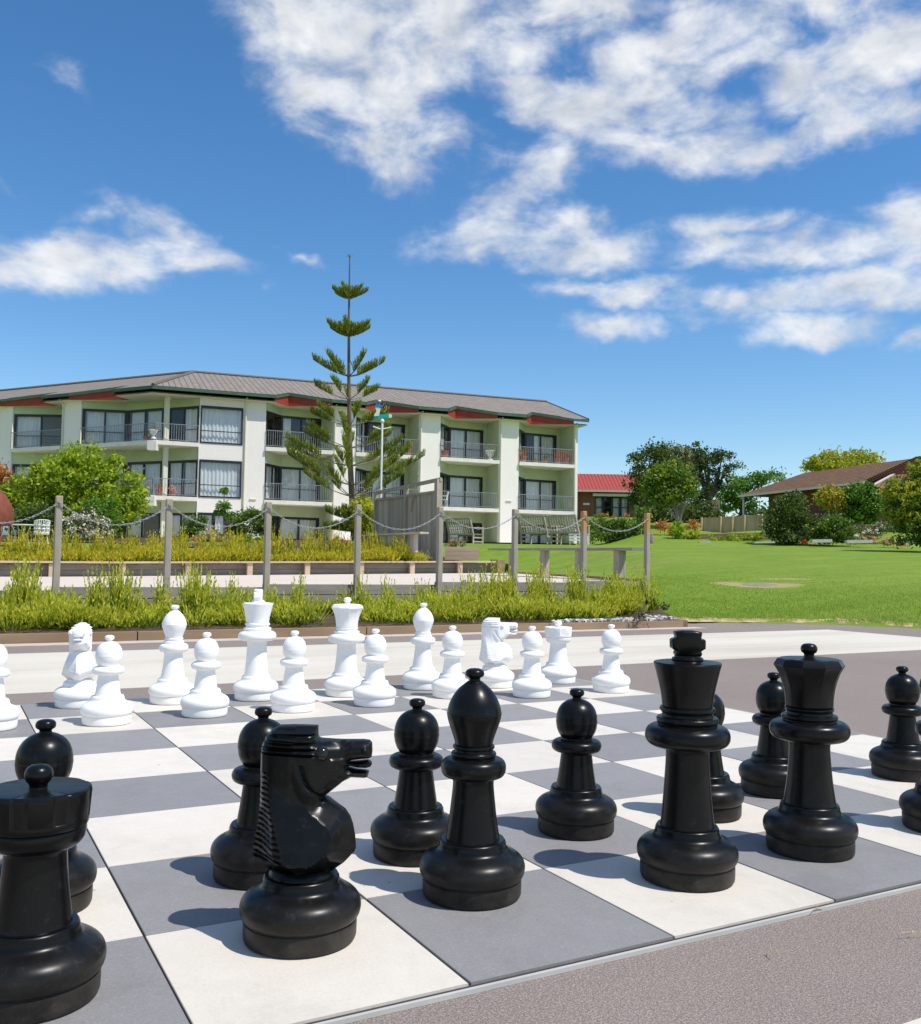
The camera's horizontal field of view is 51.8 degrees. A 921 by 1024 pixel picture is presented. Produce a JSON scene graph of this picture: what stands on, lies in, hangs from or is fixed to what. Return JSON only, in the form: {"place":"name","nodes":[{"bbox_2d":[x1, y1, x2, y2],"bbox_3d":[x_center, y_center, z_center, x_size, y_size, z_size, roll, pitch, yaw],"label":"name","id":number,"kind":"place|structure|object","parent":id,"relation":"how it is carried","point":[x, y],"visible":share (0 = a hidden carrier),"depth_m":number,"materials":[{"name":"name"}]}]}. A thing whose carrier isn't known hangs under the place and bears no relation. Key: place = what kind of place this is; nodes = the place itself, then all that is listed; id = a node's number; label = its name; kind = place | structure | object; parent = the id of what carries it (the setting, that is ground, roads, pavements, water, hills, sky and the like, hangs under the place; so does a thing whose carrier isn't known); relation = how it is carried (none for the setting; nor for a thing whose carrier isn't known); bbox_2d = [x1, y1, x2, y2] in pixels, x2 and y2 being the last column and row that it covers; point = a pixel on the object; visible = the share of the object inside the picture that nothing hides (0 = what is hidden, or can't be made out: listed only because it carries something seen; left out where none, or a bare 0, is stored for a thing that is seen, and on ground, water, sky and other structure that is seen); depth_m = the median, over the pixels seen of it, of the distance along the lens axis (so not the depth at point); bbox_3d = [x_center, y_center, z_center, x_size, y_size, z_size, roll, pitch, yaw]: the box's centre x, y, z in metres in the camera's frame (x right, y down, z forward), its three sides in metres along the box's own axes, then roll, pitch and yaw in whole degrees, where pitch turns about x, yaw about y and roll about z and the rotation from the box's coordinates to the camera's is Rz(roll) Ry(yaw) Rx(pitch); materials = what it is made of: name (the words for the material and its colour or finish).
{"place":"outdoors","nodes":[
{"label":"outdoors","id":0,"kind":"place"},
{"bbox_2d":[1,535,385,550],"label":"garden soil","id":1,"kind":"structure","parent":0,"point":[142,540],"depth_m":35.69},
{"bbox_2d":[12,500,68,538],"bbox_3d":[-15.770,0.422,35.607,2.160,1.724,2.002,3,-4,-29],"label":"shrub","id":2,"kind":"object","parent":1,"relation":"on","point":[28,512],"visible":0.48,"depth_m":35.31,"materials":[{"name":"green plant"}]},
{"bbox_2d":[0,438,152,535],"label":"bushy tree","id":3,"kind":"object","parent":1,"relation":"on","point":[69,473],"visible":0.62,"depth_m":37.90,"materials":[{"name":"green plant"}]},
{"bbox_2d":[62,505,114,540],"bbox_3d":[-13.848,0.558,34.996,2.134,1.607,1.747,3,-4,-29],"label":"shrub","id":4,"kind":"object","parent":1,"relation":"on","point":[89,515],"visible":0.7,"depth_m":34.68,"materials":[{"name":"white plant"}]},
{"bbox_2d":[74,494,126,538],"bbox_3d":[-13.850,0.303,36.399,1.930,2.060,1.633,3,-4,-29],"label":"shrub","id":5,"kind":"object","parent":1,"relation":"on","point":[92,502],"visible":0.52,"depth_m":36.42,"materials":[{"name":"green plant"}]},
{"bbox_2d":[178,513,211,537],"bbox_3d":[-11.318,0.763,39.999,1.732,1.423,1.350,3,-4,-29],"label":"shrub","id":6,"kind":"object","parent":1,"relation":"on","point":[194,527],"visible":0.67,"depth_m":39.83,"materials":[{"name":"green plant"}]},
{"bbox_2d":[225,506,272,536],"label":"shrub","id":7,"kind":"object","parent":1,"relation":"on","point":[248,514],"visible":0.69,"depth_m":40.69,"materials":[{"name":"green plant"}]},
{"bbox_2d":[282,255,425,540],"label":"norfolk pine","id":8,"kind":"object","parent":1,"relation":"on","point":[347,328],"visible":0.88,"depth_m":42.42,"materials":[{"name":"green plant"}]},
{"bbox_2d":[345,493,373,536],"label":"shrub","id":9,"kind":"object","parent":1,"relation":"on","point":[366,504],"visible":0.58,"depth_m":41.03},
{"bbox_2d":[212,486,238,537],"bbox_3d":[-9.552,0.041,38.543,0.968,2.166,0.801,-1,-3,26],"label":"papaya tree","id":10,"kind":"object","parent":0,"point":[224,506],"visible":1,"depth_m":38.49,"materials":[{"name":"green plant"}]},
{"bbox_2d":[424,556,459,560],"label":"bed soil","id":11,"kind":"structure","parent":0,"point":[430,558],"depth_m":34.26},
{"bbox_2d":[0,518,429,565],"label":"heath plants","id":12,"kind":"object","parent":11,"relation":"on","point":[230,550],"visible":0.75,"depth_m":28.23,"materials":[{"name":"green plant"}]},
{"bbox_2d":[445,547,478,559],"bbox_3d":[0.048,1.478,33.719,1.190,0.461,0.940,1,-3,0],"label":"planter box","id":13,"kind":"object","parent":11,"relation":"on","point":[461,553],"visible":1,"depth_m":33.25,"materials":[{"name":"brown wood"}]},
{"bbox_2d":[0,517,920,628],"bbox_3d":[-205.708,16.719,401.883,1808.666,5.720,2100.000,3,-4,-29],"label":"ground","id":14,"kind":"structure","parent":0,"point":[673,556],"depth_m":25.70,"materials":[{"name":"plant"}]},
{"bbox_2d":[0,490,13,540],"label":"gazebo","id":15,"kind":"object","parent":14,"relation":"on","point":[6,512],"visible":0.93,"depth_m":26.97,"materials":[{"name":"ceramic"}]},
{"bbox_2d":[0,370,588,544],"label":"apartment block","id":16,"kind":"structure","parent":14,"relation":"on","point":[217,431],"depth_m":51.13,"materials":[{"name":"paint"}]},
{"bbox_2d":[13,414,61,447],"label":"window","id":17,"kind":"structure","parent":16,"relation":"in","point":[26,422],"depth_m":51.43,"materials":[{"name":"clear glass"}]},
{"bbox_2d":[82,408,127,443],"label":"window","id":18,"kind":"structure","parent":16,"relation":"in","point":[95,417],"depth_m":49.37,"materials":[{"name":"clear glass"}]},
{"bbox_2d":[125,461,161,494],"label":"window","id":19,"kind":"structure","parent":16,"relation":"in","point":[153,469],"depth_m":48.81,"materials":[{"name":"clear glass"}]},
{"bbox_2d":[127,408,163,440],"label":"window","id":20,"kind":"structure","parent":16,"relation":"in","point":[156,415],"depth_m":49.06,"materials":[{"name":"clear glass"}]},
{"bbox_2d":[167,460,197,496],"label":"window","id":21,"kind":"structure","parent":16,"relation":"in","point":[177,467],"depth_m":47.92,"materials":[{"name":"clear glass"}]},
{"bbox_2d":[169,406,199,442],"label":"window","id":22,"kind":"structure","parent":16,"relation":"in","point":[192,412],"depth_m":48.00,"materials":[{"name":"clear glass"}]},
{"bbox_2d":[198,459,241,498],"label":"window","id":23,"kind":"structure","parent":16,"relation":"in","point":[214,475],"depth_m":47.79,"materials":[{"name":"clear glass"}]},
{"bbox_2d":[200,405,242,444],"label":"window","id":24,"kind":"structure","parent":16,"relation":"in","point":[219,425],"depth_m":47.97,"materials":[{"name":"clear glass"}]},
{"bbox_2d":[264,463,279,499],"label":"window","id":25,"kind":"structure","parent":16,"relation":"in","point":[269,468],"depth_m":49.41,"materials":[{"name":"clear glass"}]},
{"bbox_2d":[278,516,318,539],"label":"window","id":26,"kind":"structure","parent":16,"relation":"in","point":[285,526],"depth_m":50.67,"materials":[{"name":"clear glass"}]},
{"bbox_2d":[279,466,319,501],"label":"window","id":27,"kind":"structure","parent":16,"relation":"in","point":[288,475],"depth_m":50.74,"materials":[{"name":"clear glass"}]},
{"bbox_2d":[448,475,482,507],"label":"window","id":28,"kind":"structure","parent":16,"relation":"in","point":[456,483],"depth_m":54.22,"materials":[{"name":"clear glass"}]},
{"bbox_2d":[449,427,482,458],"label":"window","id":29,"kind":"structure","parent":16,"relation":"in","point":[455,434],"depth_m":54.40,"materials":[{"name":"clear glass"}]},
{"bbox_2d":[524,479,555,510],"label":"window","id":30,"kind":"structure","parent":16,"relation":"in","point":[533,487],"depth_m":55.93,"materials":[{"name":"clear glass"}]},
{"bbox_2d":[525,433,556,462],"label":"window","id":31,"kind":"structure","parent":16,"relation":"in","point":[544,441],"depth_m":56.27,"materials":[{"name":"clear glass"}]},
{"bbox_2d":[0,573,621,589],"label":"gravel court","id":32,"kind":"object","parent":14,"relation":"on","point":[244,580],"visible":0.62,"depth_m":19.78,"materials":[{"name":"gravel"}]},
{"bbox_2d":[0,560,504,576],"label":"bench wall","id":33,"kind":"structure","parent":32,"relation":"on","point":[325,567],"depth_m":28.50,"materials":[{"name":"brown wood"}]},
{"bbox_2d":[0,581,643,602],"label":"retaining wall","id":34,"kind":"structure","parent":14,"relation":"on","point":[330,588],"depth_m":13.53,"materials":[{"name":"wood"}]},
{"bbox_2d":[0,601,676,633],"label":"bed soil","id":35,"kind":"structure","parent":14,"relation":"on","point":[330,621],"depth_m":10.49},
{"bbox_2d":[52,496,62,595],"bbox_3d":[-4.991,0.588,11.726,0.084,1.584,0.112,3,-4,-31],"label":"chain post","id":36,"kind":"object","parent":35,"relation":"on","point":[57,545],"visible":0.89,"depth_m":11.72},
{"bbox_2d":[162,499,172,601],"bbox_3d":[-3.822,0.620,12.366,0.084,1.584,0.112,3,-4,-29],"label":"chain post","id":37,"kind":"object","parent":35,"relation":"on","point":[167,542],"visible":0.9,"depth_m":12.36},
{"bbox_2d":[263,502,271,597],"bbox_3d":[-2.652,0.651,13.006,0.084,1.584,0.112,2,-3,-27],"label":"chain post","id":38,"kind":"object","parent":35,"relation":"on","point":[267,546],"visible":0.88,"depth_m":13.00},
{"bbox_2d":[0,553,661,631],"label":"heath plants","id":39,"kind":"object","parent":35,"relation":"on","point":[30,606],"visible":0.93,"depth_m":10.91,"materials":[{"name":"green plant"}]},
{"bbox_2d":[353,504,361,598],"bbox_3d":[-1.483,0.682,13.646,0.084,1.584,0.112,2,-3,-25],"label":"chain post","id":40,"kind":"object","parent":35,"relation":"on","point":[357,543],"visible":0.87,"depth_m":13.64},
{"bbox_2d":[551,614,675,622],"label":"pebbles","id":41,"kind":"object","parent":35,"relation":"on","point":[655,618],"visible":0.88,"depth_m":12.13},
{"bbox_2d":[0,616,687,643],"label":"kerb","id":42,"kind":"structure","parent":14,"relation":"on","point":[19,638],"depth_m":10.01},
{"bbox_2d":[373,474,442,560],"bbox_3d":[-2.107,0.391,36.125,0.222,3.513,5.597,3,-4,-29],"label":"paling screen","id":43,"kind":"object","parent":14,"relation":"on","point":[406,510],"visible":0.69,"depth_m":35.64,"materials":[{"name":"grey wood"}]},
{"bbox_2d":[435,507,443,594],"bbox_3d":[-0.312,0.714,14.288,0.084,1.584,0.112,3,-4,-30],"label":"chain post","id":44,"kind":"object","parent":14,"relation":"on","point":[439,551],"visible":0.89,"depth_m":14.28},
{"bbox_2d":[445,517,483,542],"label":"garden bench","id":45,"kind":"object","parent":14,"relation":"on","point":[462,534],"visible":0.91,"depth_m":42.42,"materials":[{"name":"brown wood"}]},
{"bbox_2d":[511,509,517,596],"bbox_3d":[0.858,0.745,14.928,0.084,1.584,0.112,3,-4,-28],"label":"chain post","id":46,"kind":"object","parent":14,"relation":"on","point":[514,550],"visible":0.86,"depth_m":14.92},
{"bbox_2d":[518,515,557,543],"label":"garden bench","id":47,"kind":"object","parent":14,"relation":"on","point":[536,533],"visible":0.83,"depth_m":41.02,"materials":[{"name":"brown wood"}]},
{"bbox_2d":[546,514,589,543],"bbox_3d":[4.498,0.736,39.675,0.934,1.220,1.642,4,-4,-42],"label":"garden bench","id":48,"kind":"object","parent":14,"relation":"on","point":[561,532],"visible":0.87,"depth_m":39.51,"materials":[{"name":"white wood"}]},
{"bbox_2d":[487,548,650,577],"bbox_3d":[2.158,1.238,22.518,0.380,0.855,10.185,2,-3,-14],"label":"bench","id":49,"kind":"object","parent":14,"relation":"on","point":[619,564],"visible":0.53,"depth_m":20.54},
{"bbox_2d":[580,511,586,590],"bbox_3d":[2.028,0.776,15.569,0.084,1.584,0.112,3,-4,-30],"label":"chain post","id":50,"kind":"object","parent":14,"relation":"on","point":[583,543],"visible":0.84,"depth_m":15.57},
{"bbox_2d":[574,505,656,543],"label":"hedge","id":51,"kind":"object","parent":14,"relation":"on","point":[619,524],"visible":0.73,"depth_m":52.77,"materials":[{"name":"green plant"}]},
{"bbox_2d":[577,473,667,519],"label":"red roofed house","id":52,"kind":"structure","parent":14,"relation":"on","point":[602,493],"depth_m":80.26,"materials":[{"name":"brick"}]},
{"bbox_2d":[644,513,649,595],"bbox_3d":[3.197,0.808,16.209,0.084,1.584,0.112,3,-4,-28],"label":"chain post","id":53,"kind":"object","parent":14,"relation":"on","point":[647,546],"visible":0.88,"depth_m":16.20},
{"bbox_2d":[617,436,680,516],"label":"dark tree","id":54,"kind":"object","parent":14,"relation":"on","point":[660,455],"visible":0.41,"depth_m":65.98,"materials":[{"name":"green plant"}]},
{"bbox_2d":[631,455,702,524],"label":"multi stemmed tree","id":55,"kind":"object","parent":14,"relation":"on","point":[663,487],"visible":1,"depth_m":55.80,"materials":[{"name":"green plant"}]},
{"bbox_2d":[653,440,700,509],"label":"olive tree","id":56,"kind":"object","parent":14,"relation":"on","point":[677,450],"visible":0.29,"depth_m":67.63,"materials":[{"name":"green plant"}]},
{"bbox_2d":[629,495,725,522],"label":"undergrowth","id":57,"kind":"object","parent":14,"relation":"on","point":[697,512],"visible":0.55,"depth_m":59.55,"materials":[{"name":"green plant"}]},
{"bbox_2d":[687,441,747,512],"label":"feathery tree","id":58,"kind":"object","parent":14,"relation":"on","point":[702,458],"visible":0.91,"depth_m":64.04,"materials":[{"name":"green plant"}]},
{"bbox_2d":[700,514,769,532],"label":"paling fence","id":59,"kind":"object","parent":14,"relation":"on","point":[733,523],"visible":0.8,"depth_m":53.83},
{"bbox_2d":[715,466,791,515],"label":"garden tree","id":60,"kind":"object","parent":14,"relation":"on","point":[730,497],"visible":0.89,"depth_m":75.77,"materials":[{"name":"green plant"}]},
{"bbox_2d":[650,571,920,624],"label":"grass","id":61,"kind":"structure","parent":14,"relation":"on","point":[792,609],"depth_m":15.90,"materials":[{"name":"plant"}]},
{"bbox_2d":[758,488,825,545],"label":"shrub","id":62,"kind":"object","parent":14,"relation":"on","point":[796,519],"visible":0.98,"depth_m":47.13,"materials":[{"name":"green plant"}]},
{"bbox_2d":[807,482,848,516],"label":"golden tree","id":63,"kind":"object","parent":14,"relation":"on","point":[824,498],"visible":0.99,"depth_m":51.87,"materials":[{"name":"yellow plant"}]},
{"bbox_2d":[738,456,920,520],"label":"brown roofed house","id":64,"kind":"structure","parent":14,"relation":"on","point":[807,484],"depth_m":65.60,"materials":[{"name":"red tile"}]},
{"bbox_2d":[810,511,858,545],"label":"shrub","id":65,"kind":"object","parent":14,"relation":"on","point":[830,528],"visible":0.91,"depth_m":46.66,"materials":[{"name":"green plant"}]},
{"bbox_2d":[799,445,885,472],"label":"spreading tree","id":66,"kind":"object","parent":14,"relation":"on","point":[819,462],"visible":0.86,"depth_m":83.47,"materials":[{"name":"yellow plant"}]},
{"bbox_2d":[836,478,884,527],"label":"shrub","id":67,"kind":"object","parent":14,"relation":"on","point":[863,499],"visible":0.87,"depth_m":51.70,"materials":[{"name":"green plant"}]},
{"bbox_2d":[852,520,896,539],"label":"shrub","id":68,"kind":"object","parent":14,"relation":"on","point":[870,531],"visible":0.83,"depth_m":48.75,"materials":[{"name":"green plant"}]},
{"bbox_2d":[876,458,920,549],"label":"golden bushy tree","id":69,"kind":"object","parent":14,"relation":"on","point":[903,509],"visible":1,"depth_m":35.35,"materials":[{"name":"green plant"}]},
{"bbox_2d":[0,0,920,516],"label":"sky","id":70,"kind":"structure","parent":0,"point":[686,222],"materials":[{"name":"blue"}]},
{"bbox_2d":[5,623,920,1023],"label":"plaza","id":71,"kind":"structure","parent":0,"point":[859,963],"depth_m":1.91,"materials":[{"name":"concrete"}]},
{"bbox_2d":[1,627,703,646],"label":"kerb apron","id":72,"kind":"object","parent":71,"relation":"on","point":[196,640],"visible":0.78,"depth_m":9.81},
{"bbox_2d":[0,679,920,1023],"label":"chess board","id":73,"kind":"object","parent":71,"relation":"on","point":[160,911],"visible":0.52,"depth_m":2.42,"materials":[{"name":"grey tile"}]},
{"bbox_2d":[0,644,19,730],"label":"chess pawn","id":74,"kind":"object","parent":73,"relation":"on","point":[9,713],"visible":1,"depth_m":4.33,"materials":[{"name":"white plastic"}]},
{"bbox_2d":[0,719,96,912],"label":"chess pawn","id":75,"kind":"object","parent":73,"relation":"on","point":[45,744],"visible":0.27,"depth_m":2.12,"materials":[{"name":"black plastic"}]},
{"bbox_2d":[0,763,106,1023],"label":"chess rook","id":76,"kind":"object","parent":73,"relation":"on","point":[53,949],"visible":1,"depth_m":1.65,"materials":[{"name":"black plastic"}]},
{"bbox_2d":[53,622,95,708],"bbox_3d":[-2.024,0.810,5.042,0.253,0.439,0.270,2,-3,-14],"label":"chess knight","id":77,"kind":"object","parent":73,"relation":"on","point":[76,689],"visible":0.96,"depth_m":4.97,"materials":[{"name":"white plastic"}]},
{"bbox_2d":[80,635,133,726],"bbox_3d":[-1.687,0.799,4.541,0.241,0.418,0.241,-1,-3,27],"label":"chess pawn","id":78,"kind":"object","parent":73,"relation":"on","point":[107,704],"visible":1,"depth_m":4.49,"materials":[{"name":"white plastic"}]},
{"bbox_2d":[148,605,193,704],"bbox_3d":[-1.584,0.780,5.233,0.253,0.534,0.253,3,-4,-39],"label":"chess bishop","id":79,"kind":"object","parent":73,"relation":"on","point":[172,685],"visible":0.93,"depth_m":5.18,"materials":[{"name":"white plastic"}]},
{"bbox_2d":[180,632,228,717],"bbox_3d":[-1.294,0.820,4.817,0.241,0.418,0.241,-1,-4,28],"label":"chess pawn","id":80,"kind":"object","parent":73,"relation":"on","point":[205,697],"visible":1,"depth_m":4.76,"materials":[{"name":"white plastic"}]},
{"bbox_2d":[210,706,279,889],"bbox_3d":[-0.500,0.700,2.382,0.241,0.418,0.241,-2,-4,41],"label":"chess pawn","id":81,"kind":"object","parent":73,"relation":"on","point":[237,864],"visible":0.62,"depth_m":2.32,"materials":[{"name":"black plastic"}]},
{"bbox_2d":[233,589,277,701],"bbox_3d":[-1.161,0.752,5.411,0.253,0.623,0.253,1,-3,-6],"label":"chess king","id":82,"kind":"object","parent":73,"relation":"on","point":[256,683],"visible":0.97,"depth_m":5.35,"materials":[{"name":"white plastic"}]},
{"bbox_2d":[270,630,315,712],"bbox_3d":[-0.882,0.837,5.018,0.241,0.418,0.241,-2,-4,39],"label":"chess pawn","id":83,"kind":"object","parent":73,"relation":"on","point":[293,693],"visible":1,"depth_m":4.96,"materials":[{"name":"white plastic"}]},
{"bbox_2d":[239,724,372,958],"bbox_3d":[-0.325,0.671,2.001,0.270,0.439,0.253,1,-3,-2],"label":"chess knight","id":84,"kind":"object","parent":73,"relation":"on","point":[302,899],"visible":1,"depth_m":1.95,"materials":[{"name":"black plastic"}]},
{"bbox_2d":[324,597,364,696],"bbox_3d":[-0.676,0.794,5.623,0.253,0.576,0.253,3,-4,-32],"label":"chess queen","id":85,"kind":"object","parent":73,"relation":"on","point":[345,679],"visible":0.94,"depth_m":5.56,"materials":[{"name":"white plastic"}]},
{"bbox_2d":[353,629,395,706],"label":"chess pawn","id":86,"kind":"object","parent":73,"relation":"on","point":[374,688],"visible":1,"depth_m":5.20,"materials":[{"name":"white plastic"}]},
{"bbox_2d":[370,698,448,866],"bbox_3d":[-0.121,0.716,2.572,0.241,0.418,0.241,3,-4,-35],"label":"chess pawn","id":87,"kind":"object","parent":73,"relation":"on","point":[408,828],"visible":0.92,"depth_m":2.52,"materials":[{"name":"black plastic"}]},
{"bbox_2d":[402,603,439,690],"bbox_3d":[-0.237,0.840,5.974,0.253,0.534,0.253,-1,-4,33],"label":"chess bishop","id":88,"kind":"object","parent":73,"relation":"on","point":[422,674],"visible":0.97,"depth_m":5.92,"materials":[{"name":"white plastic"}]},
{"bbox_2d":[431,626,467,698],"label":"chess pawn","id":89,"kind":"object","parent":73,"relation":"on","point":[449,681],"visible":0.93,"depth_m":5.56,"materials":[{"name":"white plastic"}]},
{"bbox_2d":[419,668,524,910],"bbox_3d":[0.031,0.644,2.278,0.253,0.534,0.253,-2,-4,42],"label":"chess bishop","id":90,"kind":"object","parent":73,"relation":"on","point":[471,860],"visible":1,"depth_m":2.22,"materials":[{"name":"black plastic"}]},
{"bbox_2d":[479,618,517,687],"bbox_3d":[0.232,0.903,6.120,0.270,0.439,0.253,1,-3,0],"label":"chess knight","id":91,"kind":"object","parent":73,"relation":"on","point":[495,656],"visible":0.99,"depth_m":6.07,"materials":[{"name":"white plastic"}]},
{"bbox_2d":[512,626,551,698],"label":"chess pawn","id":92,"kind":"object","parent":73,"relation":"on","point":[531,681],"visible":1,"depth_m":5.63,"materials":[{"name":"white plastic"}]},
{"bbox_2d":[541,621,576,683],"bbox_3d":[0.657,0.937,6.382,0.253,0.412,0.253,-2,-4,37],"label":"chess rook","id":93,"kind":"object","parent":73,"relation":"on","point":[557,668],"visible":0.94,"depth_m":6.31,"materials":[{"name":"white plastic"}]},
{"bbox_2d":[535,688,616,840],"bbox_3d":[0.346,0.737,2.828,0.241,0.418,0.241,-2,-4,44],"label":"chess pawn","id":94,"kind":"object","parent":73,"relation":"on","point":[575,803],"visible":1,"depth_m":2.77,"materials":[{"name":"black plastic"}]},
{"bbox_2d":[592,624,629,692],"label":"chess pawn","id":95,"kind":"object","parent":73,"relation":"on","point":[610,677],"visible":1,"depth_m":5.91,"materials":[{"name":"white plastic"}]},
{"bbox_2d":[637,630,738,891],"bbox_3d":[0.580,0.616,2.424,0.253,0.623,0.253,1,-3,0],"label":"chess king","id":96,"kind":"object","parent":73,"relation":"on","point":[685,845],"visible":1,"depth_m":2.36,"materials":[{"name":"black plastic"}]},
{"bbox_2d":[709,694,743,822],"bbox_3d":[0.784,0.755,3.038,0.241,0.418,0.241,-2,-4,40],"label":"chess pawn","id":97,"kind":"object","parent":73,"relation":"on","point":[727,793],"visible":0.31,"depth_m":2.96,"materials":[{"name":"black plastic"}]},
{"bbox_2d":[738,672,788,798],"bbox_3d":[1.109,0.777,3.356,0.241,0.418,0.241,-1,-4,34],"label":"chess pawn","id":98,"kind":"object","parent":73,"relation":"on","point":[762,770],"visible":0.73,"depth_m":3.30,"materials":[{"name":"black plastic"}]},
{"bbox_2d":[763,643,858,861],"bbox_3d":[0.984,0.659,2.672,0.253,0.576,0.253,-1,-4,29],"label":"chess queen","id":99,"kind":"object","parent":73,"relation":"on","point":[806,819],"visible":1,"depth_m":2.61,"materials":[{"name":"black plastic"}]},
{"bbox_2d":[869,666,920,781],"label":"chess pawn","id":100,"kind":"object","parent":73,"relation":"on","point":[895,754],"visible":1,"depth_m":3.59,"materials":[{"name":"black plastic"}]},
{"bbox_2d":[899,679,920,832],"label":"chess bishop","id":101,"kind":"object","parent":73,"relation":"on","point":[910,803],"visible":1,"depth_m":2.89,"materials":[{"name":"black plastic"}]},
{"bbox_2d":[3,630,920,1023],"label":"paved border","id":102,"kind":"object","parent":71,"relation":"on","point":[43,672],"visible":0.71,"depth_m":8.24,"materials":[{"name":"beige concrete"}]},
{"bbox_2d":[678,616,920,626],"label":"dirt edge","id":103,"kind":"object","parent":71,"relation":"on","point":[708,619],"visible":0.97,"depth_m":13.73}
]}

